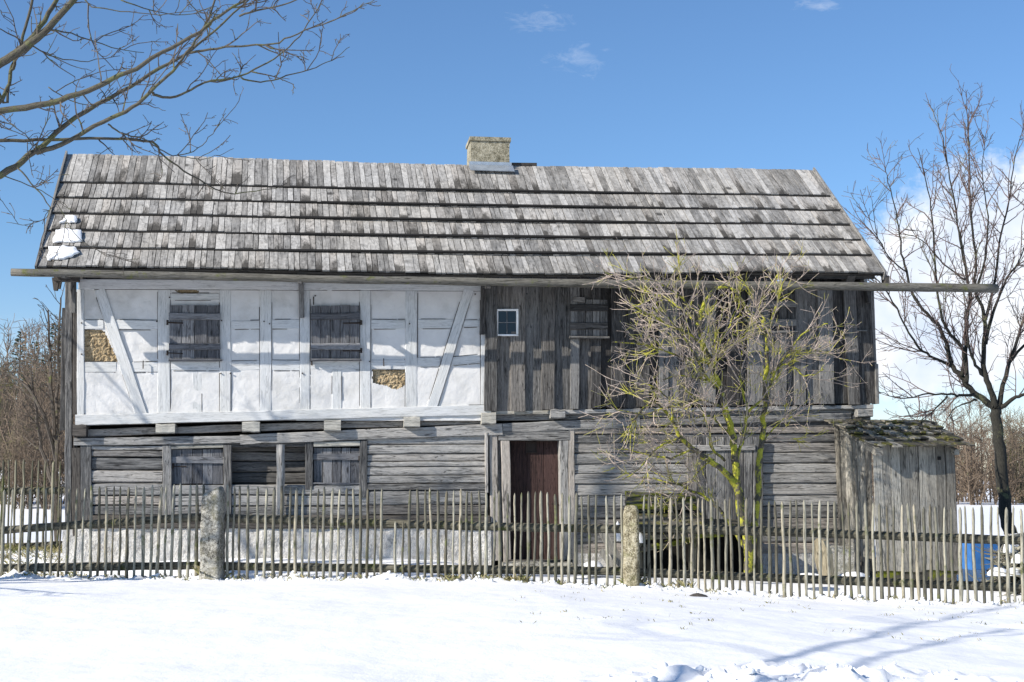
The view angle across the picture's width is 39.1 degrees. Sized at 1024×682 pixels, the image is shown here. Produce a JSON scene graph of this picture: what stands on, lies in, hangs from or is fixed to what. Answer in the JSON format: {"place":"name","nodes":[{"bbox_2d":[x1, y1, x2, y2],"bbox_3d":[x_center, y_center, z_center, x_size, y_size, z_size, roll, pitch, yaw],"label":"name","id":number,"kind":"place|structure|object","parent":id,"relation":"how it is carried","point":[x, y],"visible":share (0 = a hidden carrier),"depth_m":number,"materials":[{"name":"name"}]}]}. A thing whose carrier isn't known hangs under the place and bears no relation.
{"place":"outdoors","nodes":[
{"label":"outdoors","id":0,"kind":"place"},
{"bbox_2d":[0,471,1023,681],"bbox_3d":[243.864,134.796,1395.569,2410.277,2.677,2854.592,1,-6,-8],"label":"ground","id":1,"kind":"structure","parent":0,"point":[139,628],"depth_m":11.99,"materials":[{"name":"white snow"}]},
{"bbox_2d":[0,362,13,447],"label":"bare shrub","id":2,"kind":"object","parent":1,"relation":"on","point":[3,382],"visible":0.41,"depth_m":49.08,"materials":[{"name":"brown plant"}]},
{"bbox_2d":[0,418,31,504],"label":"bare shrub","id":3,"kind":"object","parent":1,"relation":"on","point":[10,461],"visible":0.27,"depth_m":36.50,"materials":[{"name":"brown plant"}]},
{"bbox_2d":[0,313,36,428],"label":"bare shrub","id":4,"kind":"object","parent":1,"relation":"on","point":[8,343],"visible":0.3,"depth_m":62.67,"materials":[{"name":"brown plant"}]},
{"bbox_2d":[11,331,30,396],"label":"spruce","id":5,"kind":"object","parent":1,"relation":"on","point":[18,340],"visible":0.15,"depth_m":81.29,"materials":[{"name":"green plant"}]},
{"bbox_2d":[0,348,41,455],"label":"bare shrub","id":6,"kind":"object","parent":1,"relation":"on","point":[9,370],"visible":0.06,"depth_m":64.91,"materials":[{"name":"brown plant"}]},
{"bbox_2d":[0,348,45,437],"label":"bare shrub","id":7,"kind":"object","parent":1,"relation":"on","point":[9,385],"visible":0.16,"depth_m":58.19,"materials":[{"name":"brown plant"}]},
{"bbox_2d":[0,364,50,469],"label":"bare shrub","id":8,"kind":"object","parent":1,"relation":"on","point":[4,432],"visible":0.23,"depth_m":42.92,"materials":[{"name":"brown plant"}]},
{"bbox_2d":[0,375,51,486],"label":"bare shrub","id":9,"kind":"object","parent":1,"relation":"on","point":[8,421],"visible":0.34,"depth_m":40.00,"materials":[{"name":"brown plant"}]},
{"bbox_2d":[0,407,52,508],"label":"bare shrub","id":10,"kind":"object","parent":1,"relation":"on","point":[19,476],"visible":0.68,"depth_m":35.61,"materials":[{"name":"brown plant"}]},
{"bbox_2d":[0,355,55,461],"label":"bare shrub","id":11,"kind":"object","parent":1,"relation":"on","point":[6,385],"visible":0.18,"depth_m":48.52,"materials":[{"name":"brown plant"}]},
{"bbox_2d":[1,319,58,448],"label":"bare shrub","id":12,"kind":"object","parent":1,"relation":"on","point":[31,358],"visible":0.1,"depth_m":59.44,"materials":[{"name":"brown plant"}]},
{"bbox_2d":[1,315,61,454],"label":"bare shrub","id":13,"kind":"object","parent":1,"relation":"on","point":[25,342],"visible":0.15,"depth_m":49.80,"materials":[{"name":"brown plant"}]},
{"bbox_2d":[0,284,64,540],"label":"sapling","id":14,"kind":"object","parent":1,"relation":"on","point":[55,412],"visible":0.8,"depth_m":23.14,"materials":[{"name":"brown plant"}]},
{"bbox_2d":[0,459,64,549],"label":"picket fence","id":15,"kind":"object","parent":1,"relation":"on","point":[15,488],"visible":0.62,"depth_m":21.82,"materials":[{"name":"grey wood"}]},
{"bbox_2d":[26,342,44,388],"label":"spruce","id":16,"kind":"object","parent":1,"relation":"on","point":[34,353],"visible":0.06,"depth_m":85.29,"materials":[{"name":"green plant"}]},
{"bbox_2d":[8,396,64,509],"bbox_3d":[-11.573,2.766,35.618,1.956,2.851,1.571,1,-6,-10],"label":"bare shrub","id":17,"kind":"object","parent":1,"relation":"on","point":[43,463],"visible":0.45,"depth_m":35.54,"materials":[{"name":"brown plant"}]},
{"bbox_2d":[0,417,73,503],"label":"bare shrub","id":18,"kind":"object","parent":1,"relation":"on","point":[3,458],"visible":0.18,"depth_m":36.29,"materials":[{"name":"brown plant"}]},
{"bbox_2d":[2,351,73,475],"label":"bare shrub","id":19,"kind":"object","parent":1,"relation":"on","point":[44,396],"visible":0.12,"depth_m":45.00,"materials":[{"name":"brown plant"}]},
{"bbox_2d":[13,324,74,480],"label":"bare shrub","id":20,"kind":"object","parent":1,"relation":"on","point":[32,351],"visible":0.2,"depth_m":42.47,"materials":[{"name":"brown plant"}]},
{"bbox_2d":[14,409,73,503],"bbox_3d":[-11.507,2.957,36.663,1.848,2.504,2.430,-2,-6,24],"label":"bare shrub","id":21,"kind":"object","parent":1,"relation":"on","point":[60,441],"visible":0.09,"depth_m":36.65,"materials":[{"name":"brown plant"}]},
{"bbox_2d":[26,317,61,440],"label":"bare shrub","id":22,"kind":"object","parent":1,"relation":"on","point":[38,338],"visible":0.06,"depth_m":57.39,"materials":[{"name":"brown plant"}]},
{"bbox_2d":[16,349,73,448],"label":"bare shrub","id":23,"kind":"object","parent":1,"relation":"on","point":[35,390],"visible":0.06,"depth_m":47.97,"materials":[{"name":"brown plant"}]},
{"bbox_2d":[35,332,60,417],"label":"bare shrub","id":24,"kind":"object","parent":1,"relation":"on","point":[51,340],"visible":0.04,"depth_m":49.79,"materials":[{"name":"brown plant"}]},
{"bbox_2d":[43,323,60,389],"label":"spruce","id":25,"kind":"object","parent":1,"relation":"on","point":[53,328],"visible":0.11,"depth_m":81.59,"materials":[{"name":"green plant"}]},
{"bbox_2d":[0,483,204,578],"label":"picket fence","id":26,"kind":"object","parent":1,"relation":"on","point":[105,566],"visible":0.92,"depth_m":18.47,"materials":[{"name":"grey wood"}]},
{"bbox_2d":[0,0,380,275],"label":"bare tree","id":27,"kind":"object","parent":1,"relation":"on","point":[36,36],"visible":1,"depth_m":16.44,"materials":[{"name":"brown plant"}]},
{"bbox_2d":[199,486,225,579],"bbox_3d":[-3.783,2.561,18.200,0.269,1.444,0.270,-1,-6,7],"label":"granite post","id":28,"kind":"object","parent":1,"relation":"on","point":[212,538],"visible":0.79,"depth_m":18.10,"materials":[{"name":"grey stone"}]},
{"bbox_2d":[224,484,623,585],"bbox_3d":[-1.168,2.435,17.922,5.196,1.300,0.154,-1,-6,8],"label":"picket fence","id":29,"kind":"object","parent":1,"relation":"on","point":[374,568],"visible":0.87,"depth_m":17.86,"materials":[{"name":"grey wood"}]},
{"bbox_2d":[10,136,998,576],"bbox_3d":[-0.167,0.288,23.439,14.303,7.319,5.815,1,-6,-8],"label":"farmhouse","id":30,"kind":"object","parent":1,"relation":"on","point":[396,332],"visible":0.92,"depth_m":21.32,"materials":[{"name":"wood"}]},
{"bbox_2d":[47,245,79,260],"bbox_3d":[-6.300,-1.230,20.227,0.441,0.277,0.317,2,-6,-16],"label":"snow patch","id":31,"kind":"object","parent":30,"relation":"on","point":[65,252],"visible":0.98,"depth_m":20.19,"materials":[{"name":"white snow"}]},
{"bbox_2d":[53,228,82,242],"bbox_3d":[-6.347,-1.506,20.640,0.422,0.273,0.333,1,-6,-8],"label":"snow patch","id":32,"kind":"object","parent":30,"relation":"on","point":[58,236],"visible":0.91,"depth_m":20.58,"materials":[{"name":"white snow"}]},
{"bbox_2d":[59,215,76,223],"bbox_3d":[-6.472,-1.772,21.036,0.248,0.169,0.209,1,-6,-8],"label":"snow patch","id":33,"kind":"object","parent":30,"relation":"on","point":[71,218],"visible":0.96,"depth_m":20.99,"materials":[{"name":"white snow"}]},
{"bbox_2d":[497,309,518,335],"bbox_3d":[-0.070,-0.276,21.397,0.333,0.408,0.051,1,-6,-8],"label":"window","id":34,"kind":"structure","parent":30,"relation":"in","point":[507,319],"depth_m":21.39,"materials":[{"name":"glass"}]},
{"bbox_2d":[510,441,559,558],"bbox_3d":[0.353,2.375,21.398,0.758,1.837,0.121,1,-6,-8],"label":"door","id":35,"kind":"structure","parent":30,"relation":"in","point":[531,471],"depth_m":21.43,"materials":[{"name":"wood"}]},
{"bbox_2d":[687,436,762,524],"bbox_3d":[3.206,2.098,21.616,1.191,1.336,0.069,1,-6,-8],"label":"plank door","id":36,"kind":"structure","parent":30,"relation":"in","point":[748,454],"depth_m":21.62,"materials":[{"name":"grey wood"}]},
{"bbox_2d":[0,543,1022,641],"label":"dry grass","id":37,"kind":"structure","parent":1,"relation":"on","point":[14,548],"depth_m":17.76,"materials":[{"name":"beige plant"}]},
{"bbox_2d":[584,560,602,566],"bbox_3d":[1.142,3.131,19.915,0.371,0.189,0.308,1,-6,-8],"label":"snow lump","id":38,"kind":"object","parent":1,"relation":"on","point":[599,564],"visible":0.29,"depth_m":19.85,"materials":[{"name":"white snow"}]},
{"bbox_2d":[598,548,617,566],"bbox_3d":[1.332,3.016,19.712,0.310,0.348,0.045,1,-6,-8],"label":"leaning plank","id":39,"kind":"object","parent":1,"relation":"on","point":[602,552],"visible":0.43,"depth_m":19.69,"materials":[{"name":"grey wood"}]},
{"bbox_2d":[599,533,620,566],"bbox_3d":[1.373,2.870,19.840,0.378,0.546,0.045,1,-6,-8],"label":"leaning plank","id":40,"kind":"object","parent":1,"relation":"on","point":[611,549],"visible":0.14,"depth_m":19.82,"materials":[{"name":"grey wood"}]},
{"bbox_2d":[616,521,620,540],"bbox_3d":[1.477,2.657,20.113,0.093,0.278,0.074,1,-6,-8],"label":"snow lump","id":41,"kind":"object","parent":1,"relation":"on","point":[618,536],"visible":0.52,"depth_m":20.08,"materials":[{"name":"white snow"}]},
{"bbox_2d":[623,505,639,586],"bbox_3d":[1.443,2.606,17.415,0.207,1.248,0.207,-1,-6,8],"label":"granite post","id":42,"kind":"object","parent":1,"relation":"on","point":[631,564],"visible":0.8,"depth_m":17.34,"materials":[{"name":"grey stone"}]},
{"bbox_2d":[624,491,759,572],"bbox_3d":[2.649,2.915,20.561,2.181,1.538,1.475,1,-6,-8],"label":"wood shelter","id":43,"kind":"object","parent":1,"relation":"on","point":[633,498],"visible":0.49,"depth_m":20.68,"materials":[{"name":"grey wood"}]},
{"bbox_2d":[639,532,642,542],"bbox_3d":[1.779,2.734,20.045,0.105,0.152,0.087,1,-6,-8],"label":"snow lump","id":44,"kind":"object","parent":43,"relation":"on","point":[640,538],"visible":0.47,"depth_m":20.02,"materials":[{"name":"white snow"}]},
{"bbox_2d":[690,593,707,596],"bbox_3d":[2.134,2.932,16.625,0.237,0.050,0.200,1,-6,-8],"label":"soil clod","id":45,"kind":"object","parent":1,"relation":"on","point":[698,595],"visible":0.86,"depth_m":16.58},
{"bbox_2d":[578,224,886,572],"bbox_3d":[3.022,0.829,19.663,4.428,4.772,2.438,1,-6,-8],"label":"bare tree","id":46,"kind":"object","parent":1,"relation":"on","point":[733,478],"visible":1,"depth_m":19.69,"materials":[{"name":"green plant"}]},
{"bbox_2d":[814,538,833,575],"bbox_3d":[4.214,2.932,19.499,0.348,0.525,0.120,1,-6,-8],"label":"split log","id":47,"kind":"object","parent":1,"relation":"on","point":[824,559],"visible":0.56,"depth_m":19.44,"materials":[{"name":"brown wood"}]},
{"bbox_2d":[639,495,1023,604],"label":"picket fence","id":48,"kind":"object","parent":1,"relation":"on","point":[874,581],"visible":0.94,"depth_m":17.11,"materials":[{"name":"grey wood"}]},
{"bbox_2d":[829,544,853,574],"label":"stone block","id":49,"kind":"structure","parent":1,"relation":"on","point":[840,559],"depth_m":20.25,"materials":[{"name":"stone"}]},
{"bbox_2d":[838,572,869,576],"bbox_3d":[4.650,3.180,19.588,0.359,0.088,0.357,5,-7,-43],"label":"snow lump","id":50,"kind":"object","parent":1,"relation":"on","point":[854,574],"visible":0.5,"depth_m":19.50,"materials":[{"name":"white snow"}]},
{"bbox_2d":[871,453,873,502],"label":"bare shrub","id":51,"kind":"object","parent":1,"relation":"on","point":[872,485],"visible":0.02,"depth_m":72.47,"materials":[{"name":"brown plant"}]},
{"bbox_2d":[824,418,974,580],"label":"outhouse","id":52,"kind":"structure","parent":1,"relation":"on","point":[917,470],"depth_m":20.62,"materials":[{"name":"grey wood"}]},
{"bbox_2d":[841,66,1023,534],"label":"bare tree","id":53,"kind":"object","parent":1,"relation":"on","point":[995,405],"visible":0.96,"depth_m":30.11,"materials":[{"name":"brown plant"}]},
{"bbox_2d":[922,412,978,503],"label":"bare shrub","id":54,"kind":"object","parent":1,"relation":"on","point":[960,483],"visible":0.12,"depth_m":74.95,"materials":[{"name":"brown plant"}]},
{"bbox_2d":[920,399,991,501],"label":"bare shrub","id":55,"kind":"object","parent":1,"relation":"on","point":[963,498],"visible":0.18,"depth_m":81.64,"materials":[{"name":"brown plant"}]},
{"bbox_2d":[939,390,992,499],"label":"bare shrub","id":56,"kind":"object","parent":1,"relation":"on","point":[968,406],"visible":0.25,"depth_m":89.93,"materials":[{"name":"brown plant"}]},
{"bbox_2d":[935,391,1007,504],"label":"bare shrub","id":57,"kind":"object","parent":1,"relation":"on","point":[970,485],"visible":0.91,"depth_m":73.37,"materials":[{"name":"brown plant"}]},
{"bbox_2d":[962,534,1009,571],"bbox_3d":[6.625,2.966,19.981,0.673,0.599,0.573,1,-6,-8],"label":"blue handcart","id":58,"kind":"object","parent":1,"relation":"on","point":[977,557],"visible":0.26,"depth_m":19.86,"materials":[{"name":"paint"}]},
{"bbox_2d":[948,402,1023,502],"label":"bare shrub","id":59,"kind":"object","parent":1,"relation":"on","point":[989,490],"visible":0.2,"depth_m":79.60,"materials":[{"name":"brown plant"}]},
{"bbox_2d":[961,387,1023,504],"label":"bare shrub","id":60,"kind":"object","parent":1,"relation":"on","point":[1012,485],"visible":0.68,"depth_m":73.39,"materials":[{"name":"brown plant"}]},
{"bbox_2d":[969,526,1020,596],"bbox_3d":[7.106,3.075,19.285,1.997,1.392,1.646,1,-6,-8],"label":"brush heap","id":61,"kind":"object","parent":1,"relation":"on","point":[1003,562],"visible":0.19,"depth_m":19.20,"materials":[{"name":"brown plant"}]},
{"bbox_2d":[987,567,1005,575],"bbox_3d":[6.374,3.024,18.901,0.268,0.112,0.217,-1,-6,12],"label":"snow lump","id":62,"kind":"object","parent":61,"relation":"on","point":[996,573],"visible":0.59,"depth_m":18.82,"materials":[{"name":"white snow"}]},
{"bbox_2d":[1003,544,1011,552],"bbox_3d":[6.530,2.711,18.962,0.137,0.149,0.104,1,-6,-8],"label":"snow lump","id":63,"kind":"object","parent":61,"relation":"on","point":[1010,548],"visible":0.33,"depth_m":18.92,"materials":[{"name":"white snow"}]},
{"bbox_2d":[1011,554,1019,562],"bbox_3d":[6.665,2.862,18.959,0.187,0.125,0.133,1,-6,-8],"label":"snow lump","id":64,"kind":"object","parent":61,"relation":"on","point":[1017,558],"visible":0.57,"depth_m":18.91,"materials":[{"name":"white snow"}]},
{"bbox_2d":[1010,568,1020,575],"bbox_3d":[6.584,3.030,18.930,0.249,0.100,0.207,1,-6,-8],"label":"snow lump","id":65,"kind":"object","parent":61,"relation":"on","point":[1011,571],"visible":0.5,"depth_m":18.85,"materials":[{"name":"white snow"}]},
{"bbox_2d":[972,407,1023,497],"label":"bare shrub","id":66,"kind":"object","parent":1,"relation":"on","point":[1004,438],"visible":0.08,"depth_m":92.11,"materials":[{"name":"brown plant"}]},
{"bbox_2d":[982,412,1023,503],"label":"bare shrub","id":67,"kind":"object","parent":1,"relation":"on","point":[1017,469],"visible":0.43,"depth_m":74.26,"materials":[{"name":"brown plant"}]},
{"bbox_2d":[988,413,1023,501],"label":"bare shrub","id":68,"kind":"object","parent":1,"relation":"on","point":[1021,462],"visible":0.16,"depth_m":78.52,"materials":[{"name":"brown plant"}]},
{"bbox_2d":[1001,412,1023,455],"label":"bare shrub","id":69,"kind":"object","parent":1,"relation":"on","point":[1015,425],"visible":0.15,"depth_m":81.67,"materials":[{"name":"brown plant"}]},
{"bbox_2d":[0,0,1023,478],"label":"sky","id":70,"kind":"structure","parent":0,"point":[757,84],"materials":[{"name":"blue"}]}
]}

